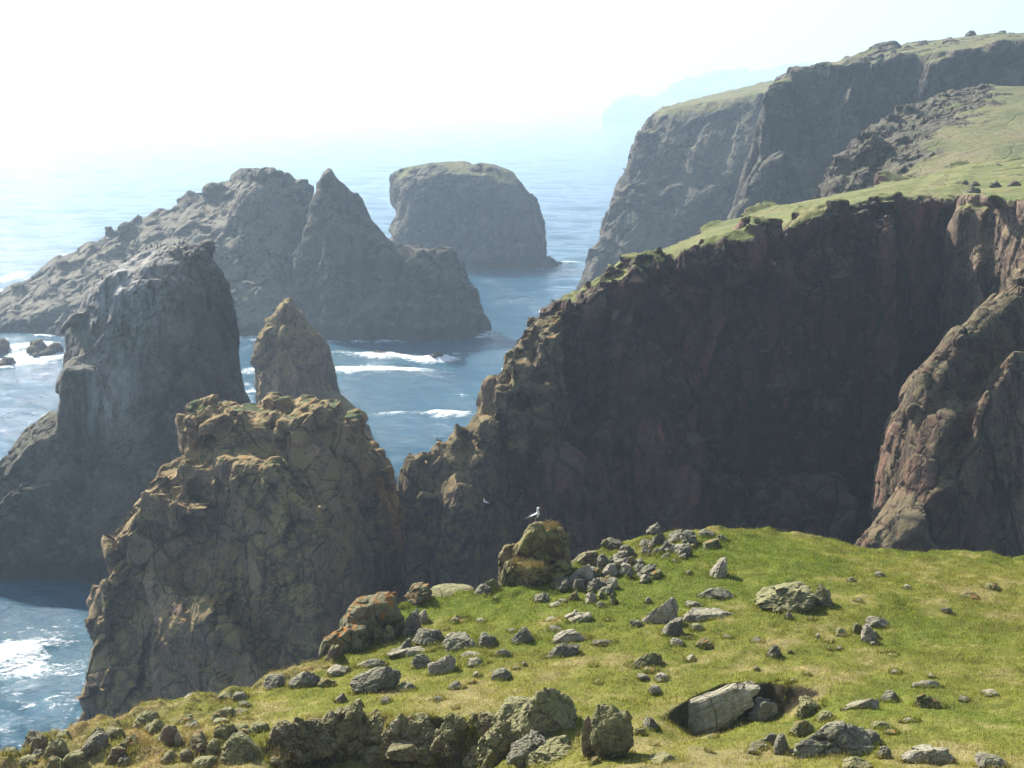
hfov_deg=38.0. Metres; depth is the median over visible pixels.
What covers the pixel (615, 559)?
boulder
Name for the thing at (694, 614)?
boulder
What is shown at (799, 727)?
boulder
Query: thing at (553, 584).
stone
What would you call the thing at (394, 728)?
boulder
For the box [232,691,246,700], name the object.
boulder
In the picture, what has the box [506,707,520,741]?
boulder
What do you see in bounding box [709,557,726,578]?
boulder
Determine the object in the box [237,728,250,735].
stone
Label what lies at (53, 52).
sky
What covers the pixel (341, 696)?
boulder
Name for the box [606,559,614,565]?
stone
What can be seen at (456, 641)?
boulder
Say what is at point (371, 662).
boulder
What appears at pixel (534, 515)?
gull
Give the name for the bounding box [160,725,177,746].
boulder
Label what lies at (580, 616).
boulder
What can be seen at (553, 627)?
boulder
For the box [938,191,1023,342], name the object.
cliff
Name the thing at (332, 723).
boulder
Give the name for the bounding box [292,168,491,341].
sea stack
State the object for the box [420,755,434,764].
boulder
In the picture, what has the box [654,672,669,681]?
boulder
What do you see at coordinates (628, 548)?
boulder
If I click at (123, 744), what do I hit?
stone
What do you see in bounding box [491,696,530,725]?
boulder
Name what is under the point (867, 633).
boulder
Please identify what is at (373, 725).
stone
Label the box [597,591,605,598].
boulder
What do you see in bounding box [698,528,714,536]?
boulder
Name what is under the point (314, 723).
boulder
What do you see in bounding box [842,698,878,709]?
boulder
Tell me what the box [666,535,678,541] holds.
stone
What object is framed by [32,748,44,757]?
stone
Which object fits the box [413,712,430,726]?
stone
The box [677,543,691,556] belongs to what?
stone
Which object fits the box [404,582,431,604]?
boulder
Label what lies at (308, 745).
boulder
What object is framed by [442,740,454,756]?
stone
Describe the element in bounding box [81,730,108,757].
boulder
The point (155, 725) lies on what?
boulder
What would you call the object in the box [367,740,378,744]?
stone
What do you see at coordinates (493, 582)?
boulder
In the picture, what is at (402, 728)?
stone
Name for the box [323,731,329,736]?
stone
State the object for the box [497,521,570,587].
rock outcrop
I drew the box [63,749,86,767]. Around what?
boulder
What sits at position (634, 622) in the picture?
boulder
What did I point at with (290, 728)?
stone
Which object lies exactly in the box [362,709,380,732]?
stone
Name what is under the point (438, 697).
stone
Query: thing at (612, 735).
boulder
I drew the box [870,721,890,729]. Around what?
boulder
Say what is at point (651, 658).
boulder
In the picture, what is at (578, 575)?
stone
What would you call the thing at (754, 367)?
cliff
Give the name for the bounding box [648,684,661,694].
boulder
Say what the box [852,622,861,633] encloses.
boulder
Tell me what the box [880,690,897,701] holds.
boulder
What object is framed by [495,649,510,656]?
boulder
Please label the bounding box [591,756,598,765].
boulder
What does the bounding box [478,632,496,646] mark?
boulder
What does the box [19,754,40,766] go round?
boulder
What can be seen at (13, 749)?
boulder
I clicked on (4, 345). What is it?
skerry
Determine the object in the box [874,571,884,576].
stone
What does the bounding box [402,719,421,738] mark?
boulder
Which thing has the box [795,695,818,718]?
boulder
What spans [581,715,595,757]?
boulder
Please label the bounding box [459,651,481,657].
boulder
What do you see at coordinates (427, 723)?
stone
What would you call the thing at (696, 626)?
boulder
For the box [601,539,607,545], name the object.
boulder
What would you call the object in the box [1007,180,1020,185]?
boulder
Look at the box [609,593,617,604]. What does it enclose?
boulder
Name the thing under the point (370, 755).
boulder
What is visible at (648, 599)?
boulder
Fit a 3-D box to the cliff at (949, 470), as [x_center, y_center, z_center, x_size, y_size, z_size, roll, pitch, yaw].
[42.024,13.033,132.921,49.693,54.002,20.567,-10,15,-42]
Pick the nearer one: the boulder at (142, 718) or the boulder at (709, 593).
the boulder at (142, 718)
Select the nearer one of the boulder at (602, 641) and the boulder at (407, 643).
the boulder at (602, 641)
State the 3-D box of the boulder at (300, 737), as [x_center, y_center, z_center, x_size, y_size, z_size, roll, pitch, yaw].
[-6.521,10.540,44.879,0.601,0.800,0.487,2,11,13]
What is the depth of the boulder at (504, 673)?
48.53 m
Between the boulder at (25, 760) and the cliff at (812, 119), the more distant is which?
the cliff at (812, 119)
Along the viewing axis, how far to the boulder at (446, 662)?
49.64 m
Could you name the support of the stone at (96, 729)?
on the ground at (773, 692)
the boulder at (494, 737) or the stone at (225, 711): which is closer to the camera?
the boulder at (494, 737)
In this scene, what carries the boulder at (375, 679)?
on the ground at (773, 692)
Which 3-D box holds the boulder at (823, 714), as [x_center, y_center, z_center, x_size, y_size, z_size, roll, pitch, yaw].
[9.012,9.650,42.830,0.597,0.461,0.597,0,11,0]
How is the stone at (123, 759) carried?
on the ground at (773, 692)
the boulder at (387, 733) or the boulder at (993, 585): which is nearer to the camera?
the boulder at (387, 733)
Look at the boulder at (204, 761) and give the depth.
42.82 m
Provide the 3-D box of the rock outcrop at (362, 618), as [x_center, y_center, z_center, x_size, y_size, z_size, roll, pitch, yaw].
[-5.457,8.885,54.238,3.061,2.557,2.241,0,11,0]
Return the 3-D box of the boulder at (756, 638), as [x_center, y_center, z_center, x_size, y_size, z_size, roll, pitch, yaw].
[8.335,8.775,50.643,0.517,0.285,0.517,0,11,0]
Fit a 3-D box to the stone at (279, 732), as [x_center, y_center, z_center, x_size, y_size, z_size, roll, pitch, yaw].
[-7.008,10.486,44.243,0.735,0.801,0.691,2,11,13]
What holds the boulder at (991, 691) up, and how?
on the ground at (773, 692)
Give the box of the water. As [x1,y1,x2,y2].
[0,106,642,751]
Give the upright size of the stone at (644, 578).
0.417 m
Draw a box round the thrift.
[0,520,1023,767]
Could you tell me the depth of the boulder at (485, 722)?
43.94 m
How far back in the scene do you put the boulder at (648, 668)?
48.05 m
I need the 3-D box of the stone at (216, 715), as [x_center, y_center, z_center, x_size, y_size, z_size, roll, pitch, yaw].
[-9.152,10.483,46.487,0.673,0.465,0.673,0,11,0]
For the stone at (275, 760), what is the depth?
43.16 m
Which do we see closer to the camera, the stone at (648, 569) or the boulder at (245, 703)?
the boulder at (245, 703)
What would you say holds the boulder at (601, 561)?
on the ground at (773, 692)
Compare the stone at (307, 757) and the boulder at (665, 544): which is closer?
the stone at (307, 757)
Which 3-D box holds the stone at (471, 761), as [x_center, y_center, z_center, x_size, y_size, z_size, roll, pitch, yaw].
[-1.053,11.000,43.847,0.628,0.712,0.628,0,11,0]
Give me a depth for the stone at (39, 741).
45.46 m
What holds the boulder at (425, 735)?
on the ground at (773, 692)
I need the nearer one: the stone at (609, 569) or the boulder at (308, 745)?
the boulder at (308, 745)
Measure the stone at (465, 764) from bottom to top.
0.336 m
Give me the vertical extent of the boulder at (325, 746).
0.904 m
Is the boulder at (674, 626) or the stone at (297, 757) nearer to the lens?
the stone at (297, 757)
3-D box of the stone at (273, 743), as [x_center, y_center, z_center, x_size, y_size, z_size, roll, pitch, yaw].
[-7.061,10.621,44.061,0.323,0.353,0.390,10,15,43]
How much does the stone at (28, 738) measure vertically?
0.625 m
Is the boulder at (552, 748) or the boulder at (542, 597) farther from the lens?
the boulder at (542, 597)
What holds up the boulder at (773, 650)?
on the ground at (773, 692)
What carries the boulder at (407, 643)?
on the ground at (773, 692)
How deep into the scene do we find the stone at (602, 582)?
57.25 m
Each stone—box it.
[21,730,42,747]
[30,734,48,751]
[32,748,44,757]
[46,755,65,767]
[91,727,104,734]
[117,734,141,749]
[117,756,130,766]
[176,716,191,724]
[185,719,197,728]
[211,711,222,720]
[213,723,237,741]
[216,706,234,717]
[233,709,241,714]
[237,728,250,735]
[268,722,289,750]
[269,738,277,747]
[269,756,280,765]
[280,719,296,741]
[280,751,289,761]
[290,747,304,765]
[294,717,308,738]
[302,752,310,764]
[321,710,337,731]
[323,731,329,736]
[333,707,347,721]
[333,720,353,739]
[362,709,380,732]
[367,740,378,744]
[369,719,383,735]
[370,716,383,742]
[373,744,388,764]
[381,735,392,748]
[389,713,406,731]
[399,712,414,731]
[403,732,421,745]
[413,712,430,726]
[417,744,430,766]
[420,739,432,746]
[423,720,434,729]
[431,728,439,739]
[433,696,443,701]
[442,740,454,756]
[462,756,468,767]
[466,712,478,727]
[466,746,477,767]
[474,711,493,727]
[478,712,488,717]
[481,747,497,767]
[550,580,556,588]
[555,577,569,589]
[568,590,577,600]
[572,579,584,590]
[573,572,584,583]
[585,577,605,589]
[585,591,596,603]
[587,587,594,592]
[594,567,600,576]
[596,601,604,606]
[597,586,613,594]
[602,563,617,576]
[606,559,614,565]
[606,576,617,588]
[612,551,627,558]
[615,562,621,570]
[619,562,632,574]
[621,557,630,563]
[629,556,635,564]
[633,558,643,564]
[636,563,656,578]
[637,673,648,679]
[639,538,654,546]
[640,574,649,583]
[641,546,651,554]
[646,522,661,535]
[648,569,661,579]
[663,543,675,551]
[666,529,682,539]
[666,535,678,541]
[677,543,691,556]
[746,747,758,753]
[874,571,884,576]
[882,729,895,734]
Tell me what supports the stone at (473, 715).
on the ground at (773, 692)
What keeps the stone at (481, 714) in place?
on the ground at (773, 692)
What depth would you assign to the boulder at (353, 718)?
45.34 m
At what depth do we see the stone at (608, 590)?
56.66 m
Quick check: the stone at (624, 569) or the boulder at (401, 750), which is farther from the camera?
the stone at (624, 569)
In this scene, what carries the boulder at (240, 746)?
on the ground at (773, 692)
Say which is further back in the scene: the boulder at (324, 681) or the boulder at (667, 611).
the boulder at (667, 611)
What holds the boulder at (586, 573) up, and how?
on the ground at (773, 692)
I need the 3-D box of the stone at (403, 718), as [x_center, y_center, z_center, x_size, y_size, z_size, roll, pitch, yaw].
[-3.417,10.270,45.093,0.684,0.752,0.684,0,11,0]
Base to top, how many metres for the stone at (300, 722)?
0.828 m
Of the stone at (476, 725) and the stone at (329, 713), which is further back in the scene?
the stone at (329, 713)
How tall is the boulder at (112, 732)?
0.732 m
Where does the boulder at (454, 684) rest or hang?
on the ground at (773, 692)
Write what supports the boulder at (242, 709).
on the ground at (773, 692)
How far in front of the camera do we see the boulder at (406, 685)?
48.33 m
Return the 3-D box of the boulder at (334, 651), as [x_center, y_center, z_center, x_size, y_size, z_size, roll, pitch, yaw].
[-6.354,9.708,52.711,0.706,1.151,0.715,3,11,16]
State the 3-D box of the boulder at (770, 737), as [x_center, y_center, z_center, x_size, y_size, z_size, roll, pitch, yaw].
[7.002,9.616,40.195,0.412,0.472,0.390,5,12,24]
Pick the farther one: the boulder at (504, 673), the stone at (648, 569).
the stone at (648, 569)
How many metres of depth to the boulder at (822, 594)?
54.45 m
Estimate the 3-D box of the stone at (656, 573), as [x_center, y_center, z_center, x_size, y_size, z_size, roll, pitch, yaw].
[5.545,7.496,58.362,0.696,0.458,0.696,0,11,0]
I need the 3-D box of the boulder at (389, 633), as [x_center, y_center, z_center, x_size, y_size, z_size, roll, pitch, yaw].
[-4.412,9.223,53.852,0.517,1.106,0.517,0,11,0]
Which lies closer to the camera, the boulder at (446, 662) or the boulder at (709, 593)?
the boulder at (446, 662)
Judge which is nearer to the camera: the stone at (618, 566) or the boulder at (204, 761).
the boulder at (204, 761)
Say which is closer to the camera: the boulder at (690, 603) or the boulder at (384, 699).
the boulder at (384, 699)
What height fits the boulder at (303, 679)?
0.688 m
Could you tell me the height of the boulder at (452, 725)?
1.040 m
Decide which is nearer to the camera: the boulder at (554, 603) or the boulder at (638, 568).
the boulder at (554, 603)
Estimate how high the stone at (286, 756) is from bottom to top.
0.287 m
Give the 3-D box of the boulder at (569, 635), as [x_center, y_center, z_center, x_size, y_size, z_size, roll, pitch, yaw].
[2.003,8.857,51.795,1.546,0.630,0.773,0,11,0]
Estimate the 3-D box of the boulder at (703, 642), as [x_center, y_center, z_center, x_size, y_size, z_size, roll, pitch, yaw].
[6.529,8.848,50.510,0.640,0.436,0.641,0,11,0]
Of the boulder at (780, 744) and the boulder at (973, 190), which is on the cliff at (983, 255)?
the boulder at (973, 190)
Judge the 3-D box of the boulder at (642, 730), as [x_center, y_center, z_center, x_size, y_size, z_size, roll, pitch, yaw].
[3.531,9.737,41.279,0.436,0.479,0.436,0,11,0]
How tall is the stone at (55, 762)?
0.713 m
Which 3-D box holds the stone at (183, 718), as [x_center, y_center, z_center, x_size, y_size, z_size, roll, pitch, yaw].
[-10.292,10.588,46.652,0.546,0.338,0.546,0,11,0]
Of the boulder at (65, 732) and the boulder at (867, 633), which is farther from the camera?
the boulder at (867, 633)
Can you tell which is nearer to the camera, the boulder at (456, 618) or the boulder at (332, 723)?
the boulder at (332, 723)
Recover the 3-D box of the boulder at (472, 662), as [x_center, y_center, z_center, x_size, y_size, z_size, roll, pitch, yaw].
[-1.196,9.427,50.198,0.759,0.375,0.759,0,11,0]
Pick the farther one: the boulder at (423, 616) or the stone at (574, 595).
the stone at (574, 595)
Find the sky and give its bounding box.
[0,0,1023,105]
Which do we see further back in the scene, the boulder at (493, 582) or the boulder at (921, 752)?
the boulder at (493, 582)
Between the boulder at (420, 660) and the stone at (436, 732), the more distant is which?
the boulder at (420, 660)
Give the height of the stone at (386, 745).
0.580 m
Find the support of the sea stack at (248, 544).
in the water
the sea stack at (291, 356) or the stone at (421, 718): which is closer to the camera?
the stone at (421, 718)
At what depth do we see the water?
920.98 m
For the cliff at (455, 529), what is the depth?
143.66 m
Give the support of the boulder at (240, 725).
on the ground at (773, 692)
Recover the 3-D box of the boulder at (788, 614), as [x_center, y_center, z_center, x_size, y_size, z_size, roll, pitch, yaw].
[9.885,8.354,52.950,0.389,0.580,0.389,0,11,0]
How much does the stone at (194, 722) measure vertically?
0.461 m
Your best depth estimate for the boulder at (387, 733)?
44.81 m
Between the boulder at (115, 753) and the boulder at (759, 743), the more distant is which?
the boulder at (115, 753)
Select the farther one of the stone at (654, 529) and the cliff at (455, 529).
the cliff at (455, 529)
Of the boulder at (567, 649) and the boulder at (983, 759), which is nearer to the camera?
the boulder at (983, 759)
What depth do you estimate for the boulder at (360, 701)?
47.06 m
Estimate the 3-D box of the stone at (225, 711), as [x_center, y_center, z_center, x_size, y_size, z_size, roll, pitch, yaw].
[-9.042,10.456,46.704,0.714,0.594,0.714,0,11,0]
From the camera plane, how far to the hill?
252.74 m
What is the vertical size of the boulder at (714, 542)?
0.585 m
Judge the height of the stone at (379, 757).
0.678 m
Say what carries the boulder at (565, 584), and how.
on the ground at (773, 692)
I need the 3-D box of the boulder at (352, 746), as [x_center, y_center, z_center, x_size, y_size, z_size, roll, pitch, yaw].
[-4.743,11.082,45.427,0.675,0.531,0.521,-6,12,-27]
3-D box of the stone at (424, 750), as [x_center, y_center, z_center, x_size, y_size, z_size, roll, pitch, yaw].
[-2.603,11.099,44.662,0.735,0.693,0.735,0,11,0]
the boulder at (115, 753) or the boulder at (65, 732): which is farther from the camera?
the boulder at (65, 732)
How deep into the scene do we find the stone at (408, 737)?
44.58 m
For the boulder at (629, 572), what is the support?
on the ground at (773, 692)
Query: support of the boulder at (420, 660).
on the ground at (773, 692)
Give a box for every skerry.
[0,338,9,353]
[0,357,15,365]
[26,339,64,356]
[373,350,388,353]
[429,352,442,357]
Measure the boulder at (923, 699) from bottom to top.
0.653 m
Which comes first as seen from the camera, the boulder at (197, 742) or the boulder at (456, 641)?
the boulder at (197, 742)
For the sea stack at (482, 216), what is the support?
in the water
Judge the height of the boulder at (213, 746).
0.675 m
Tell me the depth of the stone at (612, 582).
57.26 m
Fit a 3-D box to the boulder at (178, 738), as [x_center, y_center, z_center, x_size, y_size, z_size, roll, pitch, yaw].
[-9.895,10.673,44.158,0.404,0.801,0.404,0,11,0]
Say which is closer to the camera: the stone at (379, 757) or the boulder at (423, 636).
the stone at (379, 757)
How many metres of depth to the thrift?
48.10 m
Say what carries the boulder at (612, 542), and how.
on the ground at (773, 692)
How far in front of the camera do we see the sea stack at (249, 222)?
403.19 m
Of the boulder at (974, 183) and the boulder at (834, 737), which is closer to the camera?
the boulder at (834, 737)
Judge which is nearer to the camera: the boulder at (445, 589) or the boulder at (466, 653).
the boulder at (466, 653)
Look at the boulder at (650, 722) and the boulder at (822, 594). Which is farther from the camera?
the boulder at (822, 594)
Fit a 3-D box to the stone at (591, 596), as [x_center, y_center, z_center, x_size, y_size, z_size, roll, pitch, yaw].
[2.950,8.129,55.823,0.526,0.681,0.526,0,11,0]
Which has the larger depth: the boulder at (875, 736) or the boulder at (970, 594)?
the boulder at (970, 594)
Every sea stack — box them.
[0,167,313,336]
[0,239,249,583]
[75,392,403,721]
[250,297,373,440]
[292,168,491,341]
[388,161,557,269]
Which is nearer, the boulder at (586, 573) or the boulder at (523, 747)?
the boulder at (523, 747)
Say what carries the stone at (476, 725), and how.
on the ground at (773, 692)
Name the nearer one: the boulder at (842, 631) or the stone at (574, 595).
the boulder at (842, 631)
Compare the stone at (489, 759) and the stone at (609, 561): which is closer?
the stone at (489, 759)
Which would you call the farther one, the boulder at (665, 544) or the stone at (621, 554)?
the boulder at (665, 544)
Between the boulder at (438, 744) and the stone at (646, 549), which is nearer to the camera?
the boulder at (438, 744)
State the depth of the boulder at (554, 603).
55.56 m
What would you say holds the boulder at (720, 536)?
on the ground at (773, 692)
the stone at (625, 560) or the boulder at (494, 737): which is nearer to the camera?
the boulder at (494, 737)
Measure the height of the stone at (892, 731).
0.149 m
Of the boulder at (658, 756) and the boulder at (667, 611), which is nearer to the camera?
the boulder at (658, 756)
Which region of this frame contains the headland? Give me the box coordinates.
[602,63,810,123]
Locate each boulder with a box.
[5,747,18,755]
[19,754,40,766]
[43,738,69,758]
[56,730,71,738]
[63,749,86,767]
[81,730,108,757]
[106,726,126,741]
[106,746,126,764]
[132,710,157,728]
[148,719,164,734]
[159,750,177,763]
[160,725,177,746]
[174,732,182,745]
[179,748,192,761]
[189,729,206,755]
[192,755,217,767]
[204,738,219,754]
[211,717,229,725]
[218,691,232,699]
[219,730,263,764]
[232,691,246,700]
[234,723,248,729]
[236,707,248,713]
[238,701,250,707]
[250,722,268,731]
[263,674,284,689]
[287,671,320,688]
[290,722,305,744]
[300,739,314,751]
[304,718,322,735]
[308,735,339,756]
[318,677,335,686]
[323,718,336,733]
[324,644,342,661]
[327,664,345,675]
[335,693,345,702]
[335,732,349,750]
[343,701,363,742]
[346,739,358,754]
[349,666,401,693]
[354,658,385,667]
[354,698,362,706]
[364,745,385,766]
[366,718,382,740]
[381,697,391,703]
[381,726,395,740]
[383,625,395,642]
[384,739,428,761]
[387,646,424,656]
[390,718,399,734]
[398,638,411,648]
[398,682,415,691]
[400,609,421,636]
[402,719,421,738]
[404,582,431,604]
[410,654,431,668]
[412,628,442,645]
[413,727,433,744]
[419,609,427,624]
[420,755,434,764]
[427,654,455,675]
[429,735,444,757]
[430,583,473,597]
[439,713,466,743]
[441,631,475,651]
[449,681,461,689]
[450,615,463,623]
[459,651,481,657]
[467,657,483,667]
[474,583,490,596]
[476,719,513,766]
[477,715,494,735]
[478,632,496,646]
[485,578,500,589]
[491,667,510,680]
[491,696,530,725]
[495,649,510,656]
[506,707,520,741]
[506,729,546,767]
[511,626,535,644]
[513,687,577,739]
[525,735,570,765]
[534,592,549,602]
[546,643,579,658]
[549,601,560,607]
[549,625,561,631]
[551,629,584,642]
[558,579,571,591]
[565,612,590,622]
[568,567,594,582]
[571,550,598,566]
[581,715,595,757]
[589,703,633,758]
[590,639,611,645]
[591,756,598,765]
[592,578,602,591]
[597,554,607,569]
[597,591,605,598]
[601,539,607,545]
[606,537,621,548]
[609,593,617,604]
[613,557,622,563]
[618,544,634,555]
[626,566,631,577]
[629,619,643,627]
[631,652,661,668]
[633,728,645,734]
[634,564,643,572]
[641,596,678,623]
[642,717,661,730]
[643,666,655,672]
[644,596,651,603]
[644,752,679,763]
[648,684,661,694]
[651,533,665,543]
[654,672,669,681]
[661,617,682,636]
[662,541,670,547]
[669,637,682,645]
[680,530,697,546]
[683,607,733,621]
[685,600,703,607]
[686,654,695,661]
[688,680,760,736]
[689,623,703,630]
[695,637,713,648]
[697,588,733,598]
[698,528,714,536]
[702,538,719,549]
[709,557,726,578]
[717,534,727,540]
[748,739,769,750]
[749,697,777,721]
[751,637,762,641]
[754,581,815,611]
[763,733,776,745]
[766,645,780,656]
[773,733,788,754]
[785,610,793,619]
[789,720,813,736]
[789,721,873,758]
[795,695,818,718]
[814,584,832,606]
[816,710,833,721]
[833,628,847,636]
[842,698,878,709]
[842,756,871,767]
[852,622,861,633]
[860,623,877,642]
[864,729,881,743]
[866,616,888,628]
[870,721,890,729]
[877,745,891,758]
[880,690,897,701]
[898,744,955,764]
[912,680,941,687]
[914,694,944,708]
[940,607,951,612]
[959,695,969,701]
[960,591,978,599]
[964,187,980,192]
[965,30,976,35]
[970,181,979,185]
[974,752,1005,767]
[981,689,998,695]
[984,582,1000,589]
[989,182,1001,187]
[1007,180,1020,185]
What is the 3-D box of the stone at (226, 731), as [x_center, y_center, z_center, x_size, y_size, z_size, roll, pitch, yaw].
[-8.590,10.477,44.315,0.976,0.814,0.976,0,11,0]
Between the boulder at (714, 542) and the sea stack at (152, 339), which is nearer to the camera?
the boulder at (714, 542)
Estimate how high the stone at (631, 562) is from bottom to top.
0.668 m
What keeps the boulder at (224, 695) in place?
on the ground at (773, 692)
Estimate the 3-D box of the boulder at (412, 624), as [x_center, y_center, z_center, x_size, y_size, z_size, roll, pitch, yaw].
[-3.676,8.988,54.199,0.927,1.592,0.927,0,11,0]
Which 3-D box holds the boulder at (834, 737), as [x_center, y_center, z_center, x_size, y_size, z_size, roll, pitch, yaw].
[8.355,9.444,38.929,2.264,1.205,1.358,0,11,0]
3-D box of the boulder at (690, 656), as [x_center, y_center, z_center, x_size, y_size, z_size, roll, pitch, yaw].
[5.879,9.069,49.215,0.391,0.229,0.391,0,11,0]
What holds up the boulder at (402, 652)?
on the ground at (773, 692)
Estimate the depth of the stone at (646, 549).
60.78 m
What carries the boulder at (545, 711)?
on the ground at (773, 692)
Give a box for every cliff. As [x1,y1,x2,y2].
[398,310,579,602]
[525,158,1023,560]
[576,80,772,290]
[727,30,1023,219]
[855,274,1023,557]
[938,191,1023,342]
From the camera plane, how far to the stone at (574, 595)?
56.14 m
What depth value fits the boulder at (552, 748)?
40.59 m
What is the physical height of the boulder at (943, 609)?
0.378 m
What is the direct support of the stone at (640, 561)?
on the ground at (773, 692)
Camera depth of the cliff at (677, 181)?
499.32 m
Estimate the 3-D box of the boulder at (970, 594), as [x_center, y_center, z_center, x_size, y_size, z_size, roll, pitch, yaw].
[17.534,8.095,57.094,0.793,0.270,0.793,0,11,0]
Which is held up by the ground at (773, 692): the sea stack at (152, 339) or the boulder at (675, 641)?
the boulder at (675, 641)
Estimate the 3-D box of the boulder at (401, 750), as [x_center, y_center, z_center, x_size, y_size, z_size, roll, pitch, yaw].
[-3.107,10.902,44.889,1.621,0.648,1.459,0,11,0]
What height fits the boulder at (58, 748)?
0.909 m
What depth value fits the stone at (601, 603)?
55.25 m
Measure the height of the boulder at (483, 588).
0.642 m
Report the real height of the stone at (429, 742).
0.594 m
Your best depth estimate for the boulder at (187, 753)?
43.10 m
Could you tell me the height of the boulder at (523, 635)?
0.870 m
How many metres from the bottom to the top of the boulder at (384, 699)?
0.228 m
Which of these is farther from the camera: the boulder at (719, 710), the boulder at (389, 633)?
the boulder at (389, 633)
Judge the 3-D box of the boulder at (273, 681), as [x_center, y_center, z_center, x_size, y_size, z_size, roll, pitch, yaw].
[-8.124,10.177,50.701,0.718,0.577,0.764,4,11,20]
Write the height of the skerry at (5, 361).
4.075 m
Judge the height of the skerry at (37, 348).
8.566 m
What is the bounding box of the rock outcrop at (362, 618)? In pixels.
[318,591,404,659]
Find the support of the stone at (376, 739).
on the ground at (773, 692)
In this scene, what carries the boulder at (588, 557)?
on the ground at (773, 692)
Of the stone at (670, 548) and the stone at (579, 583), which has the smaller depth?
the stone at (579, 583)
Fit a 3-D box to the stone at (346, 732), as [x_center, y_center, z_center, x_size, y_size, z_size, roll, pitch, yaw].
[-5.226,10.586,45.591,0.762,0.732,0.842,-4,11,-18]
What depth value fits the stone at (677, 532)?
63.23 m
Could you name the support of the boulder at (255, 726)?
on the ground at (773, 692)
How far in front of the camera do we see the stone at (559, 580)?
57.63 m
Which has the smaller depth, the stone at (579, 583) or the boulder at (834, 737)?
the boulder at (834, 737)
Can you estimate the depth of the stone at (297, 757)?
44.40 m
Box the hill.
[814,83,1023,198]
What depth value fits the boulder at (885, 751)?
38.04 m
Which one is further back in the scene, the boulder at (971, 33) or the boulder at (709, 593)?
the boulder at (971, 33)
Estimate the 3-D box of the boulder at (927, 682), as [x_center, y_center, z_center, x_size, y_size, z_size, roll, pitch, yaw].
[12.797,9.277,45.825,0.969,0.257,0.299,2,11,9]
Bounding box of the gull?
[524,507,539,522]
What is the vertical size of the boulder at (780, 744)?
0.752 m
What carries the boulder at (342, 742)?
on the ground at (773, 692)
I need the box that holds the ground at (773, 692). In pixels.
[0,526,1023,767]
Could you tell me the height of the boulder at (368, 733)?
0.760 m
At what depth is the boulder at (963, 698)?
44.24 m
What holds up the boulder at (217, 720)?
on the ground at (773, 692)
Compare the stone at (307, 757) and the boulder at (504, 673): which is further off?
the boulder at (504, 673)
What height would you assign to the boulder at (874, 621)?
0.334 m
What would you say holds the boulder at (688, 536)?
on the ground at (773, 692)
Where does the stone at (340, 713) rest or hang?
on the ground at (773, 692)
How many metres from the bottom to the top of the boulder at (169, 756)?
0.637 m
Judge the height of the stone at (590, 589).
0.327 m
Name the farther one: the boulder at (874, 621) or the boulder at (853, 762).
the boulder at (874, 621)
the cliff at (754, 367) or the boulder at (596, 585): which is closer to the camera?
the boulder at (596, 585)
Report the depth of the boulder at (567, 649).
50.16 m
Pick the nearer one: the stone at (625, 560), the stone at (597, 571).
the stone at (597, 571)
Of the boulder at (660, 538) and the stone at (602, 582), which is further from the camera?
the boulder at (660, 538)
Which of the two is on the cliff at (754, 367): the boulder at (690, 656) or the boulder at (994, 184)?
the boulder at (994, 184)
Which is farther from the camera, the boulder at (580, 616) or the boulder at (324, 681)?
the boulder at (580, 616)
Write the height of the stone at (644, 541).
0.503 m
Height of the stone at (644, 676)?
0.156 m
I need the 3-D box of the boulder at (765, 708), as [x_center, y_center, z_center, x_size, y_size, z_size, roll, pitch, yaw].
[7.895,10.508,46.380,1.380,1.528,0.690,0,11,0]
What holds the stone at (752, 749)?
on the ground at (773, 692)

